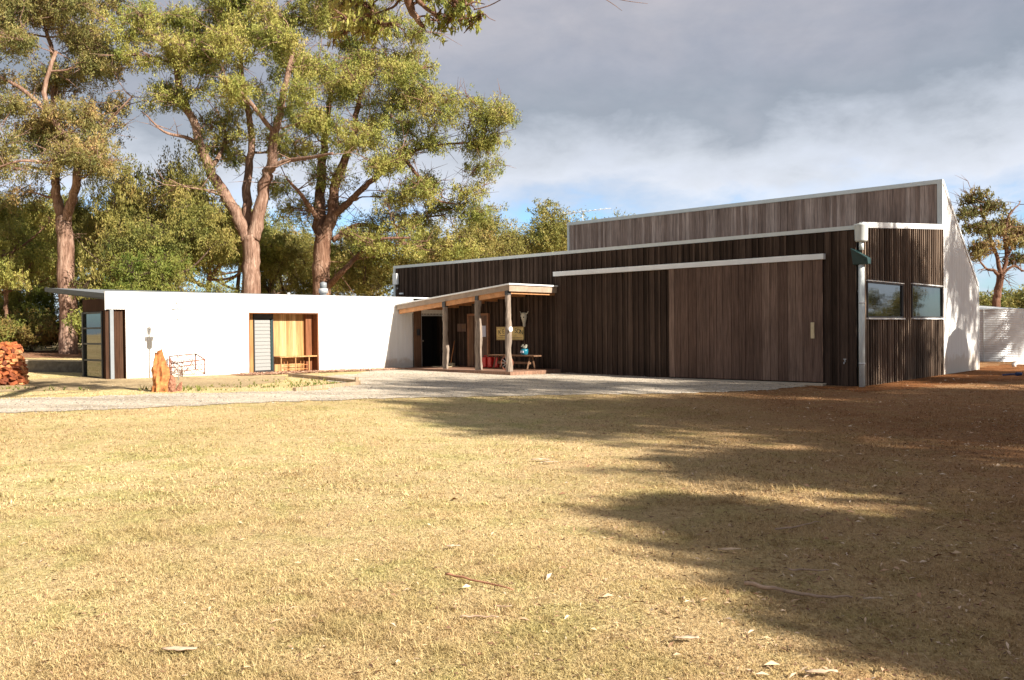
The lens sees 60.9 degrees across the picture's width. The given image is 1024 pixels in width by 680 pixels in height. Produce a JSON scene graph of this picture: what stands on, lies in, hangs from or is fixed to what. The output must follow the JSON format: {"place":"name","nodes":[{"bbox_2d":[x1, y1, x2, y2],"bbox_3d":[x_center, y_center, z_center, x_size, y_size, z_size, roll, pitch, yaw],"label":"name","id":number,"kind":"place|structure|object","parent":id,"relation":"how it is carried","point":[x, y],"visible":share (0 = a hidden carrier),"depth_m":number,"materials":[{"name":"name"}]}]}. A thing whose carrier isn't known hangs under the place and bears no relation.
{"place":"outdoors","nodes":[
{"label":"outdoors","id":0,"kind":"place"},
{"bbox_2d":[21,349,81,357],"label":"leaf litter ground","id":1,"kind":"structure","parent":0,"point":[41,354],"depth_m":41.99,"materials":[{"name":"brown soil"}]},
{"bbox_2d":[0,320,20,342],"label":"shrub","id":2,"kind":"object","parent":1,"relation":"on","point":[5,333],"visible":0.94,"depth_m":44.31,"materials":[{"name":"green plant"}]},
{"bbox_2d":[0,281,59,350],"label":"tree","id":3,"kind":"object","parent":1,"relation":"on","point":[16,296],"visible":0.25,"depth_m":49.40,"materials":[{"name":"green plant"}]},
{"bbox_2d":[0,312,59,343],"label":"shrub","id":4,"kind":"object","parent":1,"relation":"on","point":[6,321],"visible":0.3,"depth_m":45.72,"materials":[{"name":"green plant"}]},
{"bbox_2d":[9,321,58,351],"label":"shrub","id":5,"kind":"object","parent":1,"relation":"on","point":[42,335],"visible":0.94,"depth_m":45.40,"materials":[{"name":"green plant"}]},
{"bbox_2d":[0,306,79,350],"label":"shrub","id":6,"kind":"object","parent":1,"relation":"on","point":[45,314],"visible":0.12,"depth_m":47.69,"materials":[{"name":"green plant"}]},
{"bbox_2d":[32,336,57,350],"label":"shrub","id":7,"kind":"object","parent":1,"relation":"on","point":[50,344],"visible":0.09,"depth_m":49.40,"materials":[{"name":"green plant"}]},
{"bbox_2d":[50,322,81,345],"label":"shrub","id":8,"kind":"object","parent":1,"relation":"on","point":[56,338],"visible":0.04,"depth_m":47.74,"materials":[{"name":"green plant"}]},
{"bbox_2d":[0,0,152,353],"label":"gum tree","id":9,"kind":"object","parent":1,"relation":"on","point":[47,128],"visible":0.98,"depth_m":42.61,"materials":[{"name":"green plant"}]},
{"bbox_2d":[80,276,116,314],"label":"tree","id":10,"kind":"object","parent":1,"relation":"on","point":[97,284],"depth_m":49.51,"materials":[{"name":"green plant"}]},
{"bbox_2d":[0,375,285,391],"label":"dirt","id":11,"kind":"structure","parent":0,"point":[136,383],"depth_m":23.32,"materials":[{"name":"beige soil"}]},
{"bbox_2d":[0,341,29,384],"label":"firewood stack","id":12,"kind":"object","parent":11,"relation":"on","point":[13,368],"visible":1,"depth_m":22.09,"materials":[{"name":"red wood"}]},
{"bbox_2d":[171,298,183,379],"bbox_3d":[-9.351,-0.022,24.367,0.200,2.302,0.260,0,1,43],"label":"weather station","id":13,"kind":"object","parent":11,"relation":"on","point":[177,302],"visible":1,"depth_m":24.35,"materials":[{"name":"metal"}]},
{"bbox_2d":[169,353,204,375],"bbox_3d":[-9.461,0.707,25.334,1.237,0.629,0.485,-1,1,0],"label":"wire rack","id":14,"kind":"object","parent":11,"relation":"on","point":[181,362],"visible":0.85,"depth_m":25.11,"materials":[{"name":"orange metal"}]},
{"bbox_2d":[0,369,812,412],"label":"gravel driveway","id":15,"kind":"structure","parent":0,"point":[347,391],"depth_m":21.74,"materials":[{"name":"grey gravel"}]},
{"bbox_2d":[0,343,1023,679],"bbox_3d":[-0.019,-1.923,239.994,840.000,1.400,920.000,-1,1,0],"label":"lawn","id":16,"kind":"structure","parent":0,"point":[362,427],"depth_m":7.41,"materials":[{"name":"beige plant"}]},
{"bbox_2d":[0,199,74,341],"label":"tree","id":17,"kind":"object","parent":16,"relation":"on","point":[23,263],"visible":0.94,"depth_m":46.79,"materials":[{"name":"green plant"}]},
{"bbox_2d":[0,191,82,259],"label":"tree","id":18,"kind":"object","parent":16,"relation":"on","point":[4,215],"visible":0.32,"depth_m":52.42,"materials":[{"name":"green plant"}]},
{"bbox_2d":[0,193,95,348],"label":"tree","id":19,"kind":"object","parent":16,"relation":"on","point":[76,256],"visible":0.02,"depth_m":57.99,"materials":[{"name":"green plant"}]},
{"bbox_2d":[0,207,98,346],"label":"tree","id":20,"kind":"object","parent":16,"relation":"on","point":[52,284],"visible":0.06,"depth_m":65.47,"materials":[{"name":"green plant"}]},
{"bbox_2d":[26,359,81,372],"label":"retaining wall","id":21,"kind":"structure","parent":16,"relation":"on","point":[69,366],"depth_m":27.34,"materials":[{"name":"concrete"}]},
{"bbox_2d":[19,185,111,287],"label":"tree","id":22,"kind":"object","parent":16,"relation":"on","point":[50,205],"visible":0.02,"depth_m":86.26,"materials":[{"name":"green plant"}]},
{"bbox_2d":[52,175,150,313],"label":"tree","id":23,"kind":"object","parent":16,"relation":"on","point":[88,226],"visible":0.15,"depth_m":51.00,"materials":[{"name":"green plant"}]},
{"bbox_2d":[86,189,166,298],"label":"tree","id":24,"kind":"object","parent":16,"relation":"on","point":[118,205],"depth_m":91.46,"materials":[{"name":"green plant"}]},
{"bbox_2d":[56,240,197,346],"bbox_3d":[-16.792,-1.671,38.833,5.917,5.587,5.922,-1,1,-34],"label":"tree","id":25,"kind":"object","parent":16,"relation":"on","point":[142,274],"visible":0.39,"depth_m":38.18,"materials":[{"name":"green plant"}]},
{"bbox_2d":[67,132,224,300],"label":"tree","id":26,"kind":"object","parent":16,"relation":"on","point":[138,198],"visible":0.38,"depth_m":43.26,"materials":[{"name":"green plant"}]},
{"bbox_2d":[151,349,175,391],"bbox_3d":[-8.224,0.730,20.547,0.552,1.050,0.378,-1,1,0],"label":"tree stump","id":27,"kind":"object","parent":16,"relation":"on","point":[162,378],"visible":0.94,"depth_m":20.47,"materials":[{"name":"orange wood"}]},
{"bbox_2d":[100,184,241,292],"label":"tree","id":28,"kind":"object","parent":16,"relation":"on","point":[148,234],"visible":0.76,"depth_m":41.86,"materials":[{"name":"green plant"}]},
{"bbox_2d":[1,378,346,391],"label":"green weeds","id":29,"kind":"object","parent":16,"relation":"on","point":[188,387],"visible":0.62,"depth_m":21.98,"materials":[{"name":"green plant"}]},
{"bbox_2d":[176,382,181,390],"bbox_3d":[-7.938,1.121,20.740,0.183,0.258,0.125,-1,1,0],"label":"wood block","id":30,"kind":"object","parent":16,"relation":"on","point":[179,387],"depth_m":20.70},
{"bbox_2d":[161,646,197,650],"bbox_3d":[-1.655,1.531,4.329,0.176,0.017,0.048,-1,1,0],"label":"bark piece","id":31,"kind":"object","parent":16,"relation":"on","point":[178,648],"visible":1,"depth_m":4.32,"materials":[{"name":"beige wood"}]},
{"bbox_2d":[111,178,296,290],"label":"tree","id":32,"kind":"object","parent":16,"relation":"on","point":[269,245],"visible":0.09,"depth_m":52.19,"materials":[{"name":"green plant"}]},
{"bbox_2d":[84,0,368,293],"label":"gum tree","id":33,"kind":"object","parent":16,"relation":"on","point":[226,35],"visible":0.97,"depth_m":43.26,"materials":[{"name":"green plant"}]},
{"bbox_2d":[45,288,442,378],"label":"white wing","id":34,"kind":"structure","parent":16,"relation":"on","point":[127,334],"depth_m":27.57,"materials":[{"name":"white paint"}]},
{"bbox_2d":[81,311,103,378],"bbox_3d":[-12.053,0.156,25.063,1.420,1.940,0.100,0,1,43],"label":"glazed door","id":35,"kind":"structure","parent":34,"relation":"in","point":[91,322],"depth_m":25.09,"materials":[{"name":"glass"}]},
{"bbox_2d":[253,314,273,371],"bbox_3d":[-8.114,0.097,28.409,0.090,1.900,0.720,0,1,43],"label":"louvre window","id":36,"kind":"structure","parent":34,"relation":"in","point":[258,335],"depth_m":28.40,"materials":[{"name":"glass"}]},
{"bbox_2d":[274,355,316,370],"bbox_3d":[-7.234,0.780,29.122,0.380,0.500,1.440,0,1,43],"label":"timber bench","id":37,"kind":"object","parent":34,"relation":"on","point":[308,356],"visible":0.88,"depth_m":28.93,"materials":[{"name":"brown wood"}]},
{"bbox_2d":[284,361,307,370],"bbox_3d":[-7.213,0.870,29.057,0.220,0.320,0.786,0,1,43],"label":"boot rack","id":38,"kind":"object","parent":34,"relation":"on","point":[287,369],"visible":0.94,"depth_m":28.93,"materials":[{"name":"orange paint"}]},
{"bbox_2d":[319,282,327,295],"bbox_3d":[-6.576,-1.721,30.339,0.319,0.620,0.319,-1,1,0],"label":"roof flue","id":39,"kind":"object","parent":34,"relation":"on","point":[323,289],"visible":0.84,"depth_m":30.23,"materials":[{"name":"metal"}]},
{"bbox_2d":[412,313,442,366],"bbox_3d":[-3.454,0.016,33.473,1.696,2.050,1.744,-1,1,0],"label":"doorway interior","id":40,"kind":"structure","parent":34,"relation":"in","point":[427,330],"depth_m":34.07,"materials":[{"name":"black"}]},
{"bbox_2d":[188,202,311,293],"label":"tree","id":41,"kind":"object","parent":16,"relation":"on","point":[219,272],"visible":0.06,"depth_m":83.30,"materials":[{"name":"green plant"}]},
{"bbox_2d":[213,219,337,293],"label":"tree","id":42,"kind":"object","parent":16,"relation":"on","point":[275,230],"visible":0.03,"depth_m":74.05,"materials":[{"name":"green plant"}]},
{"bbox_2d":[220,226,353,295],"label":"tree","id":43,"kind":"object","parent":16,"relation":"on","point":[269,275],"visible":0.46,"depth_m":54.53,"materials":[{"name":"green plant"}]},
{"bbox_2d":[288,373,359,381],"bbox_3d":[-5.510,1.103,25.255,0.120,0.167,3.906,-1,1,-42],"label":"timber sleeper","id":44,"kind":"object","parent":16,"relation":"on","point":[319,377],"visible":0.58,"depth_m":25.21,"materials":[{"name":"brown wood"}]},
{"bbox_2d":[293,381,360,390],"bbox_3d":[-4.652,1.171,22.050,0.120,0.101,2.608,0,1,26],"label":"timber sleeper","id":45,"kind":"object","parent":16,"relation":"on","point":[315,387],"visible":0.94,"depth_m":21.87,"materials":[{"name":"beige wood"}]},
{"bbox_2d":[282,222,377,295],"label":"tree","id":46,"kind":"object","parent":16,"relation":"on","point":[335,233],"visible":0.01,"depth_m":94.82,"materials":[{"name":"green plant"}]},
{"bbox_2d":[301,239,402,296],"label":"tree","id":47,"kind":"object","parent":16,"relation":"on","point":[333,269],"visible":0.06,"depth_m":58.38,"materials":[{"name":"green plant"}]},
{"bbox_2d":[253,0,522,295],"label":"gum tree","id":48,"kind":"object","parent":16,"relation":"on","point":[358,77],"visible":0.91,"depth_m":46.76,"materials":[{"name":"green plant"}]},
{"bbox_2d":[331,214,459,296],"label":"tree","id":49,"kind":"object","parent":16,"relation":"on","point":[367,269],"visible":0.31,"depth_m":49.85,"materials":[{"name":"green plant"}]},
{"bbox_2d":[391,225,493,273],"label":"tree","id":50,"kind":"object","parent":16,"relation":"on","point":[412,239],"visible":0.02,"depth_m":61.99,"materials":[{"name":"green plant"}]},
{"bbox_2d":[414,211,532,260],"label":"tree","id":51,"kind":"object","parent":16,"relation":"on","point":[479,235],"visible":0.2,"depth_m":58.21,"materials":[{"name":"green plant"}]},
{"bbox_2d":[395,283,560,374],"bbox_3d":[-1.335,-0.314,30.899,5.800,3.087,2.555,0,1,43],"label":"porch","id":52,"kind":"object","parent":16,"relation":"on","point":[467,298],"visible":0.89,"depth_m":29.70,"materials":[{"name":"brown wood"}]},
{"bbox_2d":[442,301,448,368],"bbox_3d":[-2.323,-0.221,30.419,0.256,2.457,0.250,-1,1,0],"label":"log post","id":53,"kind":"object","parent":52,"relation":"on","point":[445,359],"visible":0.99,"depth_m":30.33,"materials":[{"name":"wood"}]},
{"bbox_2d":[448,341,454,365],"bbox_3d":[-2.272,0.510,33.205,0.400,0.964,0.315,0,1,43],"label":"broom","id":54,"kind":"object","parent":52,"relation":"on","point":[451,364],"visible":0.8,"depth_m":33.13,"materials":[{"name":"orange paint"}]},
{"bbox_2d":[475,296,482,369],"bbox_3d":[-1.130,-0.289,29.309,0.270,2.612,0.284,-1,1,0],"label":"log post","id":55,"kind":"object","parent":52,"relation":"on","point":[478,344],"visible":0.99,"depth_m":29.23,"materials":[{"name":"wood"}]},
{"bbox_2d":[482,355,487,366],"bbox_3d":[-0.972,0.777,31.693,0.200,0.441,0.160,0,1,43],"label":"fuel can","id":56,"kind":"object","parent":52,"relation":"on","point":[484,361],"visible":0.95,"depth_m":31.61,"materials":[{"name":"red plastic"}]},
{"bbox_2d":[487,356,493,367],"bbox_3d":[-0.774,0.777,31.510,0.200,0.441,0.160,0,1,43],"label":"fuel can","id":57,"kind":"object","parent":52,"relation":"on","point":[490,361],"visible":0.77,"depth_m":31.44,"materials":[{"name":"red plastic"}]},
{"bbox_2d":[494,357,499,367],"bbox_3d":[-0.543,0.776,31.407,0.200,0.441,0.160,0,1,43],"label":"fuel can","id":58,"kind":"object","parent":52,"relation":"on","point":[497,365],"visible":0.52,"depth_m":31.32,"materials":[{"name":"red plastic"}]},
{"bbox_2d":[501,356,512,369],"bbox_3d":[-0.169,0.763,28.842,0.503,0.503,0.110,0,1,34],"label":"cart wheel","id":59,"kind":"object","parent":52,"relation":"on","point":[505,363],"visible":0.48,"depth_m":28.90,"materials":[{"name":"orange metal"}]},
{"bbox_2d":[505,290,512,371],"bbox_3d":[-0.107,-0.344,28.386,0.254,2.752,0.244,-1,1,0],"label":"log post","id":60,"kind":"object","parent":52,"relation":"on","point":[508,344],"visible":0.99,"depth_m":28.30,"materials":[{"name":"wood"}]},
{"bbox_2d":[487,354,541,369],"bbox_3d":[0.063,0.766,30.130,2.200,0.503,0.482,0,1,43],"label":"picnic table","id":61,"kind":"object","parent":52,"relation":"on","point":[514,362],"visible":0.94,"depth_m":29.82,"materials":[{"name":"brown wood"}]},
{"bbox_2d":[520,344,527,354],"bbox_3d":[0.424,0.330,29.784,0.259,0.372,0.267,0,1,43],"label":"flower pot","id":62,"kind":"object","parent":61,"relation":"on","point":[524,351],"visible":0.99,"depth_m":29.69,"materials":[{"name":"teal ceramic"}]},
{"bbox_2d":[445,573,513,589],"bbox_3d":[-0.206,1.505,5.435,0.562,0.022,0.029,0,1,38],"label":"fallen stick","id":63,"kind":"object","parent":16,"relation":"on","point":[460,576],"visible":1,"depth_m":5.45,"materials":[{"name":"brown wood"}]},
{"bbox_2d":[460,615,498,617],"bbox_3d":[-0.180,1.515,4.774,0.218,0.019,0.030,-1,1,6],"label":"fallen stick","id":64,"kind":"object","parent":16,"relation":"on","point":[478,616],"visible":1,"depth_m":4.77,"materials":[{"name":"beige wood"}]},
{"bbox_2d":[326,0,647,50],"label":"gum tree","id":65,"kind":"object","parent":16,"relation":"on","point":[373,27],"visible":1,"depth_m":14.90,"materials":[{"name":"green plant"}]},
{"bbox_2d":[494,224,523,236],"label":"tree","id":66,"kind":"object","parent":16,"relation":"on","point":[509,230],"depth_m":93.51,"materials":[{"name":"green plant"}]},
{"bbox_2d":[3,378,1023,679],"bbox_3d":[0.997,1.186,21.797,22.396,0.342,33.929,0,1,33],"label":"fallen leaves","id":67,"kind":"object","parent":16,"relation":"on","point":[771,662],"visible":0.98,"depth_m":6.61,"materials":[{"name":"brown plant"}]},
{"bbox_2d":[448,197,586,254],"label":"tree","id":68,"kind":"object","parent":16,"relation":"on","point":[549,235],"visible":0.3,"depth_m":76.67,"materials":[{"name":"green plant"}]},
{"bbox_2d":[508,228,537,254],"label":"tree","id":69,"kind":"object","parent":16,"relation":"on","point":[525,246],"visible":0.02,"depth_m":81.81,"materials":[{"name":"green plant"}]},
{"bbox_2d":[552,207,635,229],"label":"tree","id":70,"kind":"object","parent":16,"relation":"on","point":[587,218],"visible":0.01,"depth_m":91.17,"materials":[{"name":"green plant"}]},
{"bbox_2d":[393,179,978,385],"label":"timber shed","id":71,"kind":"structure","parent":16,"relation":"on","point":[762,291],"depth_m":27.40,"materials":[{"name":"brown wood"}]},
{"bbox_2d":[392,273,399,289],"bbox_3d":[-4.713,-2.377,35.586,0.220,0.689,0.453,-1,1,-28],"label":"meter box","id":72,"kind":"object","parent":71,"relation":"attached to","point":[395,279],"visible":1,"depth_m":35.57,"materials":[{"name":"metal"}]},
{"bbox_2d":[457,324,466,331],"bbox_3d":[-1.907,-0.470,33.106,0.470,0.300,0.047,0,1,43],"label":"notice board","id":73,"kind":"object","parent":71,"relation":"attached to","point":[461,327],"visible":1,"depth_m":33.08,"materials":[{"name":"brown wood"}]},
{"bbox_2d":[467,313,489,365],"bbox_3d":[-1.247,0.000,32.487,1.100,1.980,0.100,0,1,43],"label":"entry door","id":74,"kind":"structure","parent":71,"relation":"attached to","point":[471,321],"depth_m":32.61,"materials":[{"name":"wood"}]},
{"bbox_2d":[474,315,486,365],"bbox_3d":[-1.236,0.040,32.492,0.950,1.900,0.058,0,1,43],"label":"door leaf","id":75,"kind":"structure","parent":74,"relation":"in","point":[483,318],"depth_m":32.28,"materials":[{"name":"wood"}]},
{"bbox_2d":[496,326,523,339],"bbox_3d":[-0.069,-0.241,31.412,1.350,0.515,0.070,0,1,43],"label":"sign board","id":76,"kind":"object","parent":71,"relation":"attached to","point":[517,332],"visible":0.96,"depth_m":31.25,"materials":[{"name":"yellow paint"}]},
{"bbox_2d":[520,312,527,326],"bbox_3d":[0.433,-0.745,30.885,0.308,0.556,0.285,-1,1,0],"label":"animal skull","id":77,"kind":"object","parent":71,"relation":"attached to","point":[523,317],"visible":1,"depth_m":30.81},
{"bbox_2d":[564,208,610,220],"bbox_3d":[3.251,-5.307,38.179,0.640,0.850,2.491,-1,1,-44],"label":"roof antenna","id":78,"kind":"object","parent":71,"relation":"on","point":[582,211],"visible":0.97,"depth_m":38.38,"materials":[{"name":"metal"}]},
{"bbox_2d":[669,259,823,381],"bbox_3d":[6.628,-0.528,25.187,4.834,3.330,0.130,0,1,43],"label":"sliding door","id":79,"kind":"structure","parent":71,"relation":"in","point":[758,321],"depth_m":25.00,"materials":[{"name":"brown wood"}]},
{"bbox_2d":[851,223,870,386],"bbox_3d":[9.170,-0.876,22.849,0.439,4.330,0.370,0,1,43],"label":"downpipe","id":80,"kind":"object","parent":71,"relation":"attached to","point":[860,260],"visible":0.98,"depth_m":22.78,"materials":[{"name":"metal"}]},
{"bbox_2d":[866,280,905,318],"bbox_3d":[10.424,-1.103,24.280,0.130,1.055,2.810,0,1,43],"label":"window","id":81,"kind":"structure","parent":71,"relation":"in","point":[884,299],"depth_m":24.23,"materials":[{"name":"glass"}]},
{"bbox_2d":[911,283,944,318],"bbox_3d":[12.873,-1.178,26.944,0.130,1.075,2.970,0,1,43],"label":"window","id":82,"kind":"structure","parent":71,"relation":"in","point":[926,299],"depth_m":26.93,"materials":[{"name":"glass"}]},
{"bbox_2d":[673,635,698,638],"bbox_3d":[0.883,1.505,4.411,0.129,0.014,0.042,-1,1,0],"label":"bark piece","id":83,"kind":"object","parent":16,"relation":"on","point":[689,637],"visible":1,"depth_m":4.40,"materials":[{"name":"beige wood"}]},
{"bbox_2d":[718,547,740,549],"bbox_3d":[1.541,1.477,6.164,0.160,0.017,0.049,-1,1,0],"label":"bark piece","id":84,"kind":"object","parent":16,"relation":"on","point":[730,548],"visible":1,"depth_m":6.16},
{"bbox_2d":[775,521,818,529],"bbox_3d":[2.262,1.463,6.872,0.476,0.023,0.034,-1,1,-28],"label":"fallen stick","id":85,"kind":"object","parent":16,"relation":"on","point":[780,528],"visible":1,"depth_m":6.83,"materials":[{"name":"brown wood"}]},
{"bbox_2d":[744,581,852,598],"bbox_3d":[1.678,1.483,5.144,0.624,0.037,0.082,0,1,28],"label":"fallen stick","id":86,"kind":"object","parent":16,"relation":"on","point":[758,585],"visible":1,"depth_m":5.13,"materials":[{"name":"brown wood"}]},
{"bbox_2d":[805,668,837,673],"bbox_3d":[1.409,1.505,3.962,0.144,0.015,0.046,-1,1,0],"label":"bark piece","id":87,"kind":"object","parent":16,"relation":"on","point":[821,670],"visible":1,"depth_m":3.96,"materials":[{"name":"beige wood"}]},
{"bbox_2d":[862,596,882,598],"bbox_3d":[2.081,1.486,5.019,0.113,0.014,0.028,-1,1,0],"label":"bark piece","id":88,"kind":"object","parent":16,"relation":"on","point":[869,597],"visible":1,"depth_m":5.01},
{"bbox_2d":[950,177,1023,306],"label":"gum tree","id":89,"kind":"object","parent":16,"relation":"on","point":[1009,231],"visible":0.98,"depth_m":61.56,"materials":[{"name":"green plant"}]},
{"bbox_2d":[979,291,1017,307],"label":"tree","id":90,"kind":"object","parent":16,"relation":"on","point":[985,301],"visible":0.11,"depth_m":100.59,"materials":[{"name":"green plant"}]},
{"bbox_2d":[979,288,1023,308],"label":"tree","id":91,"kind":"object","parent":16,"relation":"on","point":[1002,295],"depth_m":111.78,"materials":[{"name":"green plant"}]},
{"bbox_2d":[979,306,1023,360],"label":"water tank","id":92,"kind":"object","parent":16,"relation":"on","point":[1001,333],"visible":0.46,"depth_m":38.07,"materials":[{"name":"metal"}]},
{"bbox_2d":[1002,284,1023,308],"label":"tree","id":93,"kind":"object","parent":16,"relation":"on","point":[1016,295],"visible":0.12,"depth_m":107.80,"materials":[{"name":"green plant"}]},
{"bbox_2d":[1009,287,1023,306],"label":"tree","id":94,"kind":"object","parent":16,"relation":"on","point":[1020,299],"visible":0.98,"depth_m":96.67,"materials":[{"name":"green plant"}]},
{"bbox_2d":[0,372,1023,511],"bbox_3d":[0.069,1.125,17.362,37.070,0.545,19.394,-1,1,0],"label":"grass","id":95,"kind":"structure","parent":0,"point":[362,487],"depth_m":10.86,"materials":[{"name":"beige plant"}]},
{"bbox_2d":[0,0,1023,316],"label":"sky","id":96,"kind":"structure","parent":0,"point":[657,105],"materials":[{"name":"grey"}]},
{"bbox_2d":[813,364,1023,391],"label":"red earth","id":97,"kind":"structure","parent":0,"point":[992,373],"depth_m":25.53,"materials":[{"name":"brown soil"}]},
{"bbox_2d":[1002,372,1022,375],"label":"blue valve","id":98,"kind":"object","parent":97,"relation":"on","point":[1018,373],"visible":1,"depth_m":27.22,"materials":[{"name":"plastic"}]},
{"bbox_2d":[1012,361,1023,366],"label":"pvc pipe","id":99,"kind":"object","parent":97,"relation":"on","point":[1015,363],"visible":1,"depth_m":31.27,"materials":[{"name":"white plastic"}]},
{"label":"mulch bed","id":100,"kind":"structure","parent":0,"visible":0},
{"bbox_2d":[237,368,406,374],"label":"bark mulch","id":101,"kind":"object","parent":100,"relation":"on","point":[305,371],"visible":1,"depth_m":28.97,"materials":[{"name":"brown wood"}]}
]}

